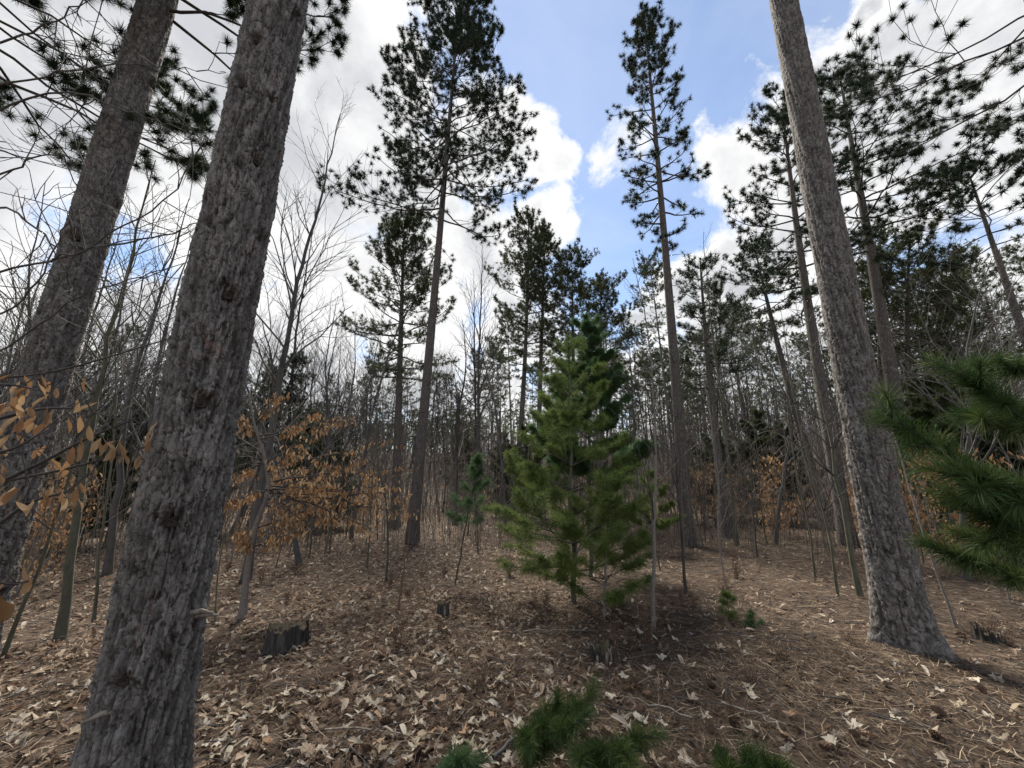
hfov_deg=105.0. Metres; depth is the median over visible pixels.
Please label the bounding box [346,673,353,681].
pine cone
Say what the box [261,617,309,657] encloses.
tree stump
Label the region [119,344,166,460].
bare tree
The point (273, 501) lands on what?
sapling
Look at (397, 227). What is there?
red pine
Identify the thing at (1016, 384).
bare tree
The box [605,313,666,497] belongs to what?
bare tree
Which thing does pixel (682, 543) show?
bare tree
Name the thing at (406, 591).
dead weed
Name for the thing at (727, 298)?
red pine
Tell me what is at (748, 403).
bare tree
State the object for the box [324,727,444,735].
fallen stick
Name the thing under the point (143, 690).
red pine
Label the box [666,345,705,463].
red pine
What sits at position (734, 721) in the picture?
pine cone
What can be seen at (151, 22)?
red pine
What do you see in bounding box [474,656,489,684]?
dead weed
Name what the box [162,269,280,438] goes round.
bare tree
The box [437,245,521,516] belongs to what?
bare tree
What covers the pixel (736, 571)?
dead weed
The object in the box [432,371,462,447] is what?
red pine
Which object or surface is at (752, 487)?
sapling
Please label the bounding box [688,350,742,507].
bare tree
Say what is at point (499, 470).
young white pine
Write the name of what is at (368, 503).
young beech
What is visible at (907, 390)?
sapling
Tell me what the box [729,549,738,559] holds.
dead weed
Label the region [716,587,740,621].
pine seedling
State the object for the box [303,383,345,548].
sapling
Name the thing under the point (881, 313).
red pine
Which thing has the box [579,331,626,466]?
bare tree
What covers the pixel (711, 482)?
sapling
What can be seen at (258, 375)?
bare tree
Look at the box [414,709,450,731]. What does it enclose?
dead weed
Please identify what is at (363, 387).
bare tree
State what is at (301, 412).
bare tree
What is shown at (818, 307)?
red pine
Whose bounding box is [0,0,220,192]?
red pine
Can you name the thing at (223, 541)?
sapling
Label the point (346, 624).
dead weed
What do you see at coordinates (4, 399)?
bare tree
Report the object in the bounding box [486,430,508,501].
sapling
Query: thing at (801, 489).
sapling
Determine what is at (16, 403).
young beech
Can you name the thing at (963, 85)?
red pine
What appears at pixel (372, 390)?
red pine
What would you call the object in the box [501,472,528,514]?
young white pine
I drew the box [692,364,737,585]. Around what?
sapling
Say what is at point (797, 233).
red pine
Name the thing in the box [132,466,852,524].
distant dry leaves
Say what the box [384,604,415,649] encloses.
dead weed
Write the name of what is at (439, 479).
distant brush
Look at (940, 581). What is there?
sapling
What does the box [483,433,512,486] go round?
young white pine
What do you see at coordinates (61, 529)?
sapling
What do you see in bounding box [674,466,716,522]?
young beech
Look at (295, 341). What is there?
bare tree
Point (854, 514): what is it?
young beech
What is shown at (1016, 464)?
young white pine
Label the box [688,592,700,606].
dead weed
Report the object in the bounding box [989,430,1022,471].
sapling
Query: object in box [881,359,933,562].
sapling
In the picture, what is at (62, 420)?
sapling
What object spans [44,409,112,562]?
sapling
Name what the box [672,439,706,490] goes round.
young white pine
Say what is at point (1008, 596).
sapling
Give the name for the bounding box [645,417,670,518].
sapling
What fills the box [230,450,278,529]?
sapling
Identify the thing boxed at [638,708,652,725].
dead weed
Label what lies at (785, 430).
young white pine
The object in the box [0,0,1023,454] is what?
sky
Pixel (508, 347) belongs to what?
red pine
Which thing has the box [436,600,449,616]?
tree stump
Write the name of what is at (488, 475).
sapling
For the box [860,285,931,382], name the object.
bare tree
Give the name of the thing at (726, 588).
dead weed
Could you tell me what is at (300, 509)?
sapling
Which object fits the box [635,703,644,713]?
pine cone
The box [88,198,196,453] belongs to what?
bare tree
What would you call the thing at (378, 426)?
bare tree
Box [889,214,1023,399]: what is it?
pine tree
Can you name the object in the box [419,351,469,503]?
bare tree
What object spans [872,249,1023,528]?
red pine
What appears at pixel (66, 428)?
bare tree
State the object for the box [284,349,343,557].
sapling
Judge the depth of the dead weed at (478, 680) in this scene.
3.02 m
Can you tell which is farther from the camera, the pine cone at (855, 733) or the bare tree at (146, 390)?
the bare tree at (146, 390)
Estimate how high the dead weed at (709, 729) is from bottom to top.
0.142 m
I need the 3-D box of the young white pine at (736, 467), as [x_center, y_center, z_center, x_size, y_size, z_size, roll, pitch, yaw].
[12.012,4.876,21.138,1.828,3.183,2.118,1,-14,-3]
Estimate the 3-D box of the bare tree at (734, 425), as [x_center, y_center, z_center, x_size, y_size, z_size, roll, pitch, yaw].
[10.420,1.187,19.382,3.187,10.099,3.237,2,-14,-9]
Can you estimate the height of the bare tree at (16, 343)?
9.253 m
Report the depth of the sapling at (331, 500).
8.60 m
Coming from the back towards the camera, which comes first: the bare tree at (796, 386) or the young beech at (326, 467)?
the bare tree at (796, 386)
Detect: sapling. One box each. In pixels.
[0,233,184,658]
[0,319,14,368]
[0,348,52,483]
[15,337,127,594]
[19,394,104,570]
[32,474,99,576]
[34,317,101,559]
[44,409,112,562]
[67,280,156,621]
[214,444,246,620]
[220,488,237,545]
[230,335,276,563]
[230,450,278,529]
[240,367,278,502]
[261,344,314,551]
[263,438,285,554]
[271,498,311,565]
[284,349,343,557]
[288,448,313,554]
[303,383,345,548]
[308,367,349,554]
[320,429,347,553]
[321,370,356,536]
[324,404,355,537]
[341,313,398,579]
[350,370,408,566]
[364,448,384,539]
[366,381,395,540]
[391,500,431,611]
[451,440,500,554]
[463,418,491,534]
[469,438,489,547]
[478,418,503,543]
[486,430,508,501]
[512,393,531,516]
[572,336,590,540]
[633,422,650,537]
[637,416,660,570]
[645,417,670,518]
[657,430,710,506]
[679,401,712,551]
[688,433,712,525]
[688,453,710,542]
[691,444,714,534]
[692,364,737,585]
[700,423,716,527]
[708,414,739,543]
[726,397,771,556]
[731,377,785,543]
[762,400,802,523]
[762,462,787,528]
[769,347,844,578]
[772,307,851,597]
[777,338,844,555]
[781,406,824,548]
[789,437,839,577]
[791,412,827,553]
[817,457,855,551]
[866,314,958,628]
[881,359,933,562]
[892,433,920,530]
[893,357,928,523]
[896,360,918,407]
[952,384,1013,603]
[956,273,1023,461]
[973,397,1022,478]
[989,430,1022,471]
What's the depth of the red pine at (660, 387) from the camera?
48.38 m
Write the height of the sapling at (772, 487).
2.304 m
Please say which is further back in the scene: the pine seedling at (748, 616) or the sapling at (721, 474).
the sapling at (721, 474)
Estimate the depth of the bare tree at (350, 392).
16.89 m
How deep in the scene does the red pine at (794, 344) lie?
51.48 m
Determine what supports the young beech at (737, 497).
on the ground
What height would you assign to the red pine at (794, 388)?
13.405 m
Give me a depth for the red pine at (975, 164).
10.32 m
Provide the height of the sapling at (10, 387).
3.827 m
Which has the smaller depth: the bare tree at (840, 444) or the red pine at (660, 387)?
the bare tree at (840, 444)
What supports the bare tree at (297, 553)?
on the ground
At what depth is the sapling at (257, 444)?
8.83 m
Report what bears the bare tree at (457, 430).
on the ground
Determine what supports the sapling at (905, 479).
on the ground
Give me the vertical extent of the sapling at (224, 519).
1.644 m
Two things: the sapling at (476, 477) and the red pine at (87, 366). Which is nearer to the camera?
the sapling at (476, 477)
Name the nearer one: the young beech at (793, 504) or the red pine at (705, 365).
the young beech at (793, 504)
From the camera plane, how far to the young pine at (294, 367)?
13.77 m
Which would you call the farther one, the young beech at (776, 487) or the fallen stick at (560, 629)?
the young beech at (776, 487)
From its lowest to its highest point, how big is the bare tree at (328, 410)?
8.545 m
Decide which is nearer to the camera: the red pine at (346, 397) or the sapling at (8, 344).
the sapling at (8, 344)
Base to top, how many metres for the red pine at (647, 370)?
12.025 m
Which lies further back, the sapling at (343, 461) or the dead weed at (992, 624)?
the sapling at (343, 461)
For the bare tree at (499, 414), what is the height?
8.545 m
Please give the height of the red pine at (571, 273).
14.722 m
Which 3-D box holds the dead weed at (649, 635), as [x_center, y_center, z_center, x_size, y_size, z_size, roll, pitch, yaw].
[1.393,2.451,4.055,0.322,0.457,0.260,-8,-16,30]
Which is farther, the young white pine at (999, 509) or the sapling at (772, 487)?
the sapling at (772, 487)
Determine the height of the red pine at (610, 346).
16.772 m
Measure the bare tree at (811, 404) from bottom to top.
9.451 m
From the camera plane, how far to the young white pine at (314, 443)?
17.23 m
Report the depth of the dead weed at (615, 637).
3.91 m
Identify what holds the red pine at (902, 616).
on the ground
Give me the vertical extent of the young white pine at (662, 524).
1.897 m
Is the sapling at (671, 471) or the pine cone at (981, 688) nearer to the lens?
the pine cone at (981, 688)
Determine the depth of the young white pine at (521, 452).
16.83 m
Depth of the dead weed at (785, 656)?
3.50 m
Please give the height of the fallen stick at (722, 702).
0.034 m
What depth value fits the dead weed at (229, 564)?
6.94 m
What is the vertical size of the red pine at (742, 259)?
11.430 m
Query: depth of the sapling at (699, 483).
13.57 m
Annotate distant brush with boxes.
[0,385,1023,585]
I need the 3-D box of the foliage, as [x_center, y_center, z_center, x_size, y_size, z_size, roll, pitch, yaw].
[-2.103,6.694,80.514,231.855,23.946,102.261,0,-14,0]
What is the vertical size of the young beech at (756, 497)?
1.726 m
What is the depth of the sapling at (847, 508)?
8.73 m
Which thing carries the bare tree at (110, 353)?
on the ground
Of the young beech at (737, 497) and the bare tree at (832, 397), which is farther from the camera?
the bare tree at (832, 397)
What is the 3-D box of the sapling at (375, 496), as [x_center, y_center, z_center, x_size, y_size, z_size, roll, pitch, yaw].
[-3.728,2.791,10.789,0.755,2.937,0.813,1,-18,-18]
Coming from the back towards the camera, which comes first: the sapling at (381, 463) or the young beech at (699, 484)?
the young beech at (699, 484)
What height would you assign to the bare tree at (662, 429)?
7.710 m
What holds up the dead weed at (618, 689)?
on the ground
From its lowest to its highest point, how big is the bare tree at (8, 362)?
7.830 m
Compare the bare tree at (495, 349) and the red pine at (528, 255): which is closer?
the red pine at (528, 255)
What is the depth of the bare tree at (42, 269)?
17.09 m
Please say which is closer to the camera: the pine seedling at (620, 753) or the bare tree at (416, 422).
the pine seedling at (620, 753)
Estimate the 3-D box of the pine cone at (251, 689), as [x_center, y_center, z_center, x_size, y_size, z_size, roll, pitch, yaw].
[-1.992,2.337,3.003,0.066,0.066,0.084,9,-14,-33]
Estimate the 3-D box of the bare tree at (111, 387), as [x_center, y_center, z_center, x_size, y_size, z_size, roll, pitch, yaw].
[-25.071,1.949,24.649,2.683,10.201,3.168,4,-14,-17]
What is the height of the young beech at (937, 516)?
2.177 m
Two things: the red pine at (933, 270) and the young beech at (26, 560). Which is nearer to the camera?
the young beech at (26, 560)
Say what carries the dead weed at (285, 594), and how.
on the ground
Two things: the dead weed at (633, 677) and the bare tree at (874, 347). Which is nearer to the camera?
the dead weed at (633, 677)
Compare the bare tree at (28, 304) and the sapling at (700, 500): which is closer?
the bare tree at (28, 304)
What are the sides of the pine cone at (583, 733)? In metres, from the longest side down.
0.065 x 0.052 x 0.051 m
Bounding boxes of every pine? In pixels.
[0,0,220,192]
[0,0,352,650]
[29,414,138,550]
[33,470,92,534]
[70,0,308,767]
[78,350,97,391]
[87,401,147,524]
[88,330,124,397]
[92,455,131,531]
[99,322,149,410]
[227,350,325,532]
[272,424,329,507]
[286,422,342,482]
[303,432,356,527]
[314,0,539,543]
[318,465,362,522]
[322,373,340,401]
[330,200,459,528]
[343,384,355,434]
[353,377,379,469]
[356,359,384,442]
[381,371,406,466]
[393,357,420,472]
[430,370,444,427]
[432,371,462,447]
[438,436,474,490]
[444,451,493,584]
[447,429,486,503]
[448,391,467,424]
[458,347,491,451]
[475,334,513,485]
[477,331,660,604]
[481,442,512,503]
[483,199,570,515]
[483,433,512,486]
[487,345,510,437]
[492,424,555,506]
[495,311,527,443]
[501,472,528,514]
[509,219,584,515]
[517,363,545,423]
[526,311,658,578]
[527,358,550,406]
[529,236,624,502]
[532,466,658,619]
[555,268,645,467]
[573,440,612,501]
[594,309,619,460]
[605,0,712,547]
[613,353,637,428]
[615,320,646,391]
[619,383,634,431]
[620,467,684,530]
[627,357,665,456]
[630,246,687,483]
[633,331,663,474]
[633,352,657,468]
[645,350,669,465]
[652,345,668,389]
[655,351,699,420]
[656,347,686,414]
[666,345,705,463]
[670,330,726,478]
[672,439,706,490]
[674,249,758,538]
[689,327,729,423]
[691,424,757,505]
[693,279,742,464]
[712,302,757,440]
[714,337,752,430]
[714,408,807,521]
[716,224,835,530]
[722,79,888,547]
[724,297,763,423]
[726,447,753,491]
[737,320,776,448]
[747,317,787,422]
[747,335,774,422]
[761,420,825,508]
[766,439,813,500]
[767,352,799,428]
[768,0,1023,176]
[769,0,958,662]
[776,41,1008,538]
[784,331,814,431]
[789,340,823,423]
[794,305,841,456]
[807,208,1005,418]
[821,331,834,394]
[825,234,1023,581]
[826,227,957,395]
[852,214,919,379]
[853,345,1023,601]
[864,125,1023,349]
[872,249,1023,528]
[888,285,932,348]
[888,371,1020,549]
[892,314,955,385]
[893,382,996,522]
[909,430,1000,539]
[911,378,1023,507]
[921,272,973,369]
[941,238,1023,384]
[946,314,991,381]
[958,262,999,350]
[994,237,1023,310]
[1010,220,1023,274]
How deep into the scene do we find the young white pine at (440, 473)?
26.39 m
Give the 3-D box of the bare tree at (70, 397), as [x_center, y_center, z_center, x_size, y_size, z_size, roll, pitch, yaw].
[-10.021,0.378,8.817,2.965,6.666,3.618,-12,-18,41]
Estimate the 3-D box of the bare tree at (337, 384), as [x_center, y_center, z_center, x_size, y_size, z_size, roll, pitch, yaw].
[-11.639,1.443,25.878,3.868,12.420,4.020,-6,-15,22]
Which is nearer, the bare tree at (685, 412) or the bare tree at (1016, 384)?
the bare tree at (1016, 384)
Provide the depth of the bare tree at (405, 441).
27.29 m
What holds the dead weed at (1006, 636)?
on the ground
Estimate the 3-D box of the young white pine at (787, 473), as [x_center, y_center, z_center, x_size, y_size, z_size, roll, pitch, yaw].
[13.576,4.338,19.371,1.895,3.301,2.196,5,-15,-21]
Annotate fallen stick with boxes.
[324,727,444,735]
[492,716,540,759]
[523,629,607,631]
[615,693,693,718]
[721,701,786,724]
[763,716,795,743]
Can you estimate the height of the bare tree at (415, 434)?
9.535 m
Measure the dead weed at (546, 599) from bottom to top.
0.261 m
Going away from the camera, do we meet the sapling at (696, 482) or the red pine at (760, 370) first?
the sapling at (696, 482)
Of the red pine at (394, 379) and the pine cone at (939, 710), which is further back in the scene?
the red pine at (394, 379)
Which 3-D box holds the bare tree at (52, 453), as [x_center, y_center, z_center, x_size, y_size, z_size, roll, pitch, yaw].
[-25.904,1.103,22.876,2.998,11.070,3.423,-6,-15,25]
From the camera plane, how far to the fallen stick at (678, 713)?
2.74 m
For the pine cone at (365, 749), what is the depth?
2.29 m
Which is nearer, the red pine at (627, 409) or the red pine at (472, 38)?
the red pine at (472, 38)
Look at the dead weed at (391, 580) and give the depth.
6.22 m
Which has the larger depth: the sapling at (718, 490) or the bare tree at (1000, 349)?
the bare tree at (1000, 349)
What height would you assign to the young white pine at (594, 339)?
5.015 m
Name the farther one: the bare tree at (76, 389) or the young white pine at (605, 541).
the bare tree at (76, 389)
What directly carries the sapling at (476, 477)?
on the ground
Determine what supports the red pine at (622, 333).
on the ground
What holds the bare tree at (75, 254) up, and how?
on the ground
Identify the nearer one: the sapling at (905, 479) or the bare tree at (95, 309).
the sapling at (905, 479)
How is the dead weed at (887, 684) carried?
on the ground
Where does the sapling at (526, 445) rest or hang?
on the ground
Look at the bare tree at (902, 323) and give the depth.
13.33 m
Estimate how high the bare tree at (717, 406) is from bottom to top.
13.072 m
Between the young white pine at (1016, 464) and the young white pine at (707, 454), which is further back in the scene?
the young white pine at (707, 454)
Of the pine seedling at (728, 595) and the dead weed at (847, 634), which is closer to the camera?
the dead weed at (847, 634)
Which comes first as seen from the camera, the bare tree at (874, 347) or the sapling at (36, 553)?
the sapling at (36, 553)
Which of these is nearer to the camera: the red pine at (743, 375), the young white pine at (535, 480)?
the young white pine at (535, 480)
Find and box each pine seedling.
[435,734,496,767]
[507,671,603,767]
[560,715,675,767]
[706,731,803,767]
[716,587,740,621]
[741,608,765,628]
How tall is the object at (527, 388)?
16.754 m
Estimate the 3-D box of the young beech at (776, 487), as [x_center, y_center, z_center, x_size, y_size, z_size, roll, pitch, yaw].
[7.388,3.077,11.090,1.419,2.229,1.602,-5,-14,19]
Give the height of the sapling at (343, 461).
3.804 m
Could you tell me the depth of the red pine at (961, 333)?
42.47 m
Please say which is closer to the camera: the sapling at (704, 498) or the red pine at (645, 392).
the sapling at (704, 498)
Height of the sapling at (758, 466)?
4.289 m
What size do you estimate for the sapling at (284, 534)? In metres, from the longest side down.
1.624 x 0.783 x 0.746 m
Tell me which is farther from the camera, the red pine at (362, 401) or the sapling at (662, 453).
the red pine at (362, 401)
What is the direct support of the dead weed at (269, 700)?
on the ground
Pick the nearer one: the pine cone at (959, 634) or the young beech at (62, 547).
the pine cone at (959, 634)
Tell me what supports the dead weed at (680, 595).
on the ground
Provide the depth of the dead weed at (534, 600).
5.23 m
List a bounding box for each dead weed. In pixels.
[205,631,224,663]
[226,559,234,571]
[252,563,268,582]
[256,676,265,690]
[262,688,275,710]
[280,559,313,576]
[284,586,291,601]
[338,617,352,632]
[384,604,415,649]
[386,567,398,585]
[396,577,419,596]
[404,624,436,648]
[414,568,429,576]
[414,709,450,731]
[431,613,444,632]
[438,558,452,574]
[467,668,487,689]
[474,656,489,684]
[506,554,513,575]
[528,593,537,606]
[538,585,553,606]
[608,617,626,647]
[613,679,625,698]
[628,663,640,686]
[631,597,660,643]
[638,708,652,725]
[676,585,692,605]
[679,594,701,607]
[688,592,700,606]
[691,708,720,735]
[713,573,734,592]
[722,695,738,715]
[727,554,743,578]
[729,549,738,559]
[730,649,784,695]
[770,643,801,660]
[834,626,858,644]
[878,676,895,688]
[946,618,983,635]
[962,607,1023,631]
[993,623,1020,646]
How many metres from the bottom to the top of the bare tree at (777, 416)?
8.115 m
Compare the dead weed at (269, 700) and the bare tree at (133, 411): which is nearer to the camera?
the dead weed at (269, 700)
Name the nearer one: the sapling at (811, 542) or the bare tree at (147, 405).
the sapling at (811, 542)
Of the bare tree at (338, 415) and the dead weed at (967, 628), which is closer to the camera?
the dead weed at (967, 628)
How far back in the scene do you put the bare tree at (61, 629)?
4.54 m
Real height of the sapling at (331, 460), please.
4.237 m
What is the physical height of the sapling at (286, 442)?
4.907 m
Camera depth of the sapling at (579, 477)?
8.05 m
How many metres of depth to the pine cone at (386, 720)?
2.58 m
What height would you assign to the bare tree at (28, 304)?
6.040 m
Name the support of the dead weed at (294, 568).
on the ground
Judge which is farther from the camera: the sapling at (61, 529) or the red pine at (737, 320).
the red pine at (737, 320)
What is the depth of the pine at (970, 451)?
6.48 m
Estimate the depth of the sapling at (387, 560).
6.58 m
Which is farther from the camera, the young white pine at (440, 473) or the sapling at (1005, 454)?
the young white pine at (440, 473)
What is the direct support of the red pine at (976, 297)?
on the ground
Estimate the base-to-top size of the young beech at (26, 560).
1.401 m
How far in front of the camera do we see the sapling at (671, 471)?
10.43 m
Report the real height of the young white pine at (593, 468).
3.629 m
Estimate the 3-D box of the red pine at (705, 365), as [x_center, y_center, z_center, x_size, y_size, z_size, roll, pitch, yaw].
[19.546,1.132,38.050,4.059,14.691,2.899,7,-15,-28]
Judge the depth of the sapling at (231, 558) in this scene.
7.88 m
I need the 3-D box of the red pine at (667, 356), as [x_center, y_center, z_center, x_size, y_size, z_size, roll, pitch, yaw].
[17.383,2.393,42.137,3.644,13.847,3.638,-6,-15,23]
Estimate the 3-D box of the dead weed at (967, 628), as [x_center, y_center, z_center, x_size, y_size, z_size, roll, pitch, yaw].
[4.801,2.543,4.095,0.361,0.176,0.219,-4,-14,16]
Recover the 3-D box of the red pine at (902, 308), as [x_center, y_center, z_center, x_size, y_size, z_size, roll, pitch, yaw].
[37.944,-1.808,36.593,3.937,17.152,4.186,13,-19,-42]
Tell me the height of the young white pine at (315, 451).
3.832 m
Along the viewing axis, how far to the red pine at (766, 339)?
40.38 m
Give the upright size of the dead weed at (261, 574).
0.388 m
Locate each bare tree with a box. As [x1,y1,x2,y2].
[0,0,226,351]
[0,153,195,641]
[0,186,165,422]
[0,223,60,386]
[0,233,70,423]
[0,254,163,556]
[0,264,97,436]
[0,291,20,405]
[0,292,38,398]
[4,355,99,455]
[8,312,113,442]
[20,188,256,574]
[32,205,165,441]
[47,315,112,466]
[55,372,91,455]
[61,268,184,548]
[61,276,134,430]
[65,207,174,545]
[67,280,176,455]
[73,342,129,433]
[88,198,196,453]
[95,308,171,459]
[101,292,177,476]
[118,268,179,483]
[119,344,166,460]
[130,308,351,564]
[135,270,281,426]
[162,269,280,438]
[174,75,381,579]
[222,314,303,525]
[239,324,284,495]
[246,289,321,525]
[253,191,350,527]
[264,287,377,533]
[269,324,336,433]
[279,367,323,445]
[293,302,369,529]
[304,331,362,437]
[307,312,388,521]
[320,320,394,465]
[325,378,356,445]
[336,341,402,505]
[342,229,444,538]
[345,356,388,486]
[358,380,393,467]
[368,378,404,485]
[379,354,418,474]
[379,371,408,484]
[390,350,461,506]
[403,381,444,455]
[414,342,453,503]
[416,364,464,511]
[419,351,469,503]
[431,268,515,516]
[431,351,471,502]
[436,303,527,524]
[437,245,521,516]
[455,382,482,439]
[458,278,533,531]
[470,391,501,500]
[476,343,519,483]
[481,373,509,453]
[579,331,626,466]
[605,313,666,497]
[608,248,709,628]
[625,343,666,466]
[638,358,714,593]
[642,384,686,496]
[645,350,700,458]
[658,356,692,476]
[679,264,761,514]
[684,222,749,545]
[685,370,723,449]
[686,320,754,512]
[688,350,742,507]
[695,321,779,479]
[718,336,777,441]
[723,272,869,598]
[724,293,839,544]
[742,331,784,449]
[747,350,797,508]
[766,329,819,431]
[795,369,834,452]
[797,323,845,446]
[800,389,822,469]
[805,367,848,481]
[812,285,924,426]
[830,229,970,397]
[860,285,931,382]
[952,301,1023,458]
[956,266,1023,395]
[956,319,1023,456]
[959,314,1023,458]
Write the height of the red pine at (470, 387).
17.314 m
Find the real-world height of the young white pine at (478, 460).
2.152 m
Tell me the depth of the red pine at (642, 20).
12.08 m
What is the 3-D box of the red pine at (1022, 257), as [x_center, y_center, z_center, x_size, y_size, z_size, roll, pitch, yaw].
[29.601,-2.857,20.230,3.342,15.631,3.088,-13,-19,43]
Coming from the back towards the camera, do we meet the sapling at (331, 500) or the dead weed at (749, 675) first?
the sapling at (331, 500)
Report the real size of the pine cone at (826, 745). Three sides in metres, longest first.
0.077 x 0.061 x 0.061 m
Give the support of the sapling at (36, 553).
on the ground
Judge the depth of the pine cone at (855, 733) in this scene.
2.44 m
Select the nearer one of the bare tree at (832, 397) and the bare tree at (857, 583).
the bare tree at (857, 583)
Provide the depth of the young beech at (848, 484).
11.12 m
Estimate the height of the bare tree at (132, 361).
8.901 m
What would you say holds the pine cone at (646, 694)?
on the ground
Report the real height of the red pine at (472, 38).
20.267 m
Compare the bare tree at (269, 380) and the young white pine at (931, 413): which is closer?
the young white pine at (931, 413)
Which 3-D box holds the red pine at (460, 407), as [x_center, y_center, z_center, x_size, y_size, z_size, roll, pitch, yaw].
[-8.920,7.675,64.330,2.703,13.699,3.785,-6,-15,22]
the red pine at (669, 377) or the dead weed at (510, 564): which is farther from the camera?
the red pine at (669, 377)
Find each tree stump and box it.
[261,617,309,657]
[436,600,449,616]
[586,638,618,666]
[970,621,1007,645]
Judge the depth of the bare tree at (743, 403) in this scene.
20.85 m
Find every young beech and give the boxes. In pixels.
[0,320,171,622]
[14,497,69,591]
[22,484,71,570]
[25,461,103,560]
[27,473,119,562]
[223,392,420,619]
[233,461,306,538]
[280,462,341,537]
[342,476,382,525]
[353,474,382,517]
[653,472,675,512]
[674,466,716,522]
[690,460,739,522]
[692,470,711,515]
[715,475,754,522]
[742,477,766,519]
[747,453,810,534]
[756,492,793,541]
[786,486,809,517]
[829,480,858,527]
[849,496,858,532]
[859,468,959,570]
[899,450,979,566]
[905,455,985,540]
[921,447,1023,566]
[948,491,999,556]
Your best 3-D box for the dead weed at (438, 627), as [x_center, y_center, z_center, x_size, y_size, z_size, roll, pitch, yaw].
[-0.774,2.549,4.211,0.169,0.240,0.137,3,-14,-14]
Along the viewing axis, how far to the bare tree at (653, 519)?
4.75 m
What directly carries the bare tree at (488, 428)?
on the ground
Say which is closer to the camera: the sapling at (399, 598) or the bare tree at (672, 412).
the sapling at (399, 598)
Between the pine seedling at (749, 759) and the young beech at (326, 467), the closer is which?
the pine seedling at (749, 759)
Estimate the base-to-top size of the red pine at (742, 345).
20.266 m
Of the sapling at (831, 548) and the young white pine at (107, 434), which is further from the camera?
the young white pine at (107, 434)
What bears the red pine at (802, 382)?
on the ground
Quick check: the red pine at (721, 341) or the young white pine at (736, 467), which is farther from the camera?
the young white pine at (736, 467)
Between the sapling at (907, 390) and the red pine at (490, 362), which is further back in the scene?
the red pine at (490, 362)
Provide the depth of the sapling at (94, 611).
5.13 m
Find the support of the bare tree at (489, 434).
on the ground
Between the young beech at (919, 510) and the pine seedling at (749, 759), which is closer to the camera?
the pine seedling at (749, 759)
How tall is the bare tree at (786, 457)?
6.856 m
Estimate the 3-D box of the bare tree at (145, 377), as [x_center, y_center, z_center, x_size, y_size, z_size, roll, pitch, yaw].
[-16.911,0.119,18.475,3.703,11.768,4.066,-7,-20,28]
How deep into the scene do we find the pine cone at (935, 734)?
2.46 m
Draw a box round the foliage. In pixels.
[0,304,1023,466]
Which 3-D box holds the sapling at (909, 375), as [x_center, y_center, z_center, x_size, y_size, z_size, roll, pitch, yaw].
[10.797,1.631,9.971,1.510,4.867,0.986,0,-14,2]
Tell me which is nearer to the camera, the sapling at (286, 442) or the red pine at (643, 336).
the sapling at (286, 442)
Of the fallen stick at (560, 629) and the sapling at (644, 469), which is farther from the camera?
the sapling at (644, 469)
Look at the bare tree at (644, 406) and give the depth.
32.45 m
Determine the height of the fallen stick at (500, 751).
0.052 m
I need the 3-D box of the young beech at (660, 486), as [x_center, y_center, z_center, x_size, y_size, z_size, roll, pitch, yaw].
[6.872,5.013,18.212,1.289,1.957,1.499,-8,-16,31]
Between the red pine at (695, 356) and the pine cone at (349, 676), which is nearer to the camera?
the pine cone at (349, 676)
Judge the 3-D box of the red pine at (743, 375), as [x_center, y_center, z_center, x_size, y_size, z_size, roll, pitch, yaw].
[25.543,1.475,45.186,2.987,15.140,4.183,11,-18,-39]
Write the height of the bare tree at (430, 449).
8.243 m
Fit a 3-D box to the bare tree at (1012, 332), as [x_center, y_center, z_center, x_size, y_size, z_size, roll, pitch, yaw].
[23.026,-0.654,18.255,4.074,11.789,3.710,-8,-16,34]
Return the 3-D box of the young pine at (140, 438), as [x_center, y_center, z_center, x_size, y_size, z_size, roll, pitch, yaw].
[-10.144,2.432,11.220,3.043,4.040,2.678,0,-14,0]
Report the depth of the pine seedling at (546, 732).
2.01 m
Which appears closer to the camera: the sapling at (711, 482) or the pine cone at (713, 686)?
the pine cone at (713, 686)
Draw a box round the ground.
[0,436,1023,767]
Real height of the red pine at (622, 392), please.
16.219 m
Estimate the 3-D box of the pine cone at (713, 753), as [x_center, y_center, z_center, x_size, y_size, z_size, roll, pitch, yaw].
[1.190,2.114,2.254,0.084,0.066,0.067,-8,-11,-15]
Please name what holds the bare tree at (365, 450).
on the ground
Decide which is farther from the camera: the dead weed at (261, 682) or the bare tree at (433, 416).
the bare tree at (433, 416)
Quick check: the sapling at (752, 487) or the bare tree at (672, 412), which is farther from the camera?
the bare tree at (672, 412)
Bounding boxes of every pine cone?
[246,684,255,694]
[273,698,282,708]
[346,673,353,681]
[360,744,371,755]
[380,716,392,726]
[578,727,587,736]
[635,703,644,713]
[642,690,652,699]
[707,681,716,689]
[712,745,726,758]
[729,717,739,727]
[818,740,834,751]
[848,728,860,737]
[928,729,942,740]
[931,705,946,716]
[955,632,966,638]
[976,684,986,694]
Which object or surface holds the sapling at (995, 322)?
on the ground

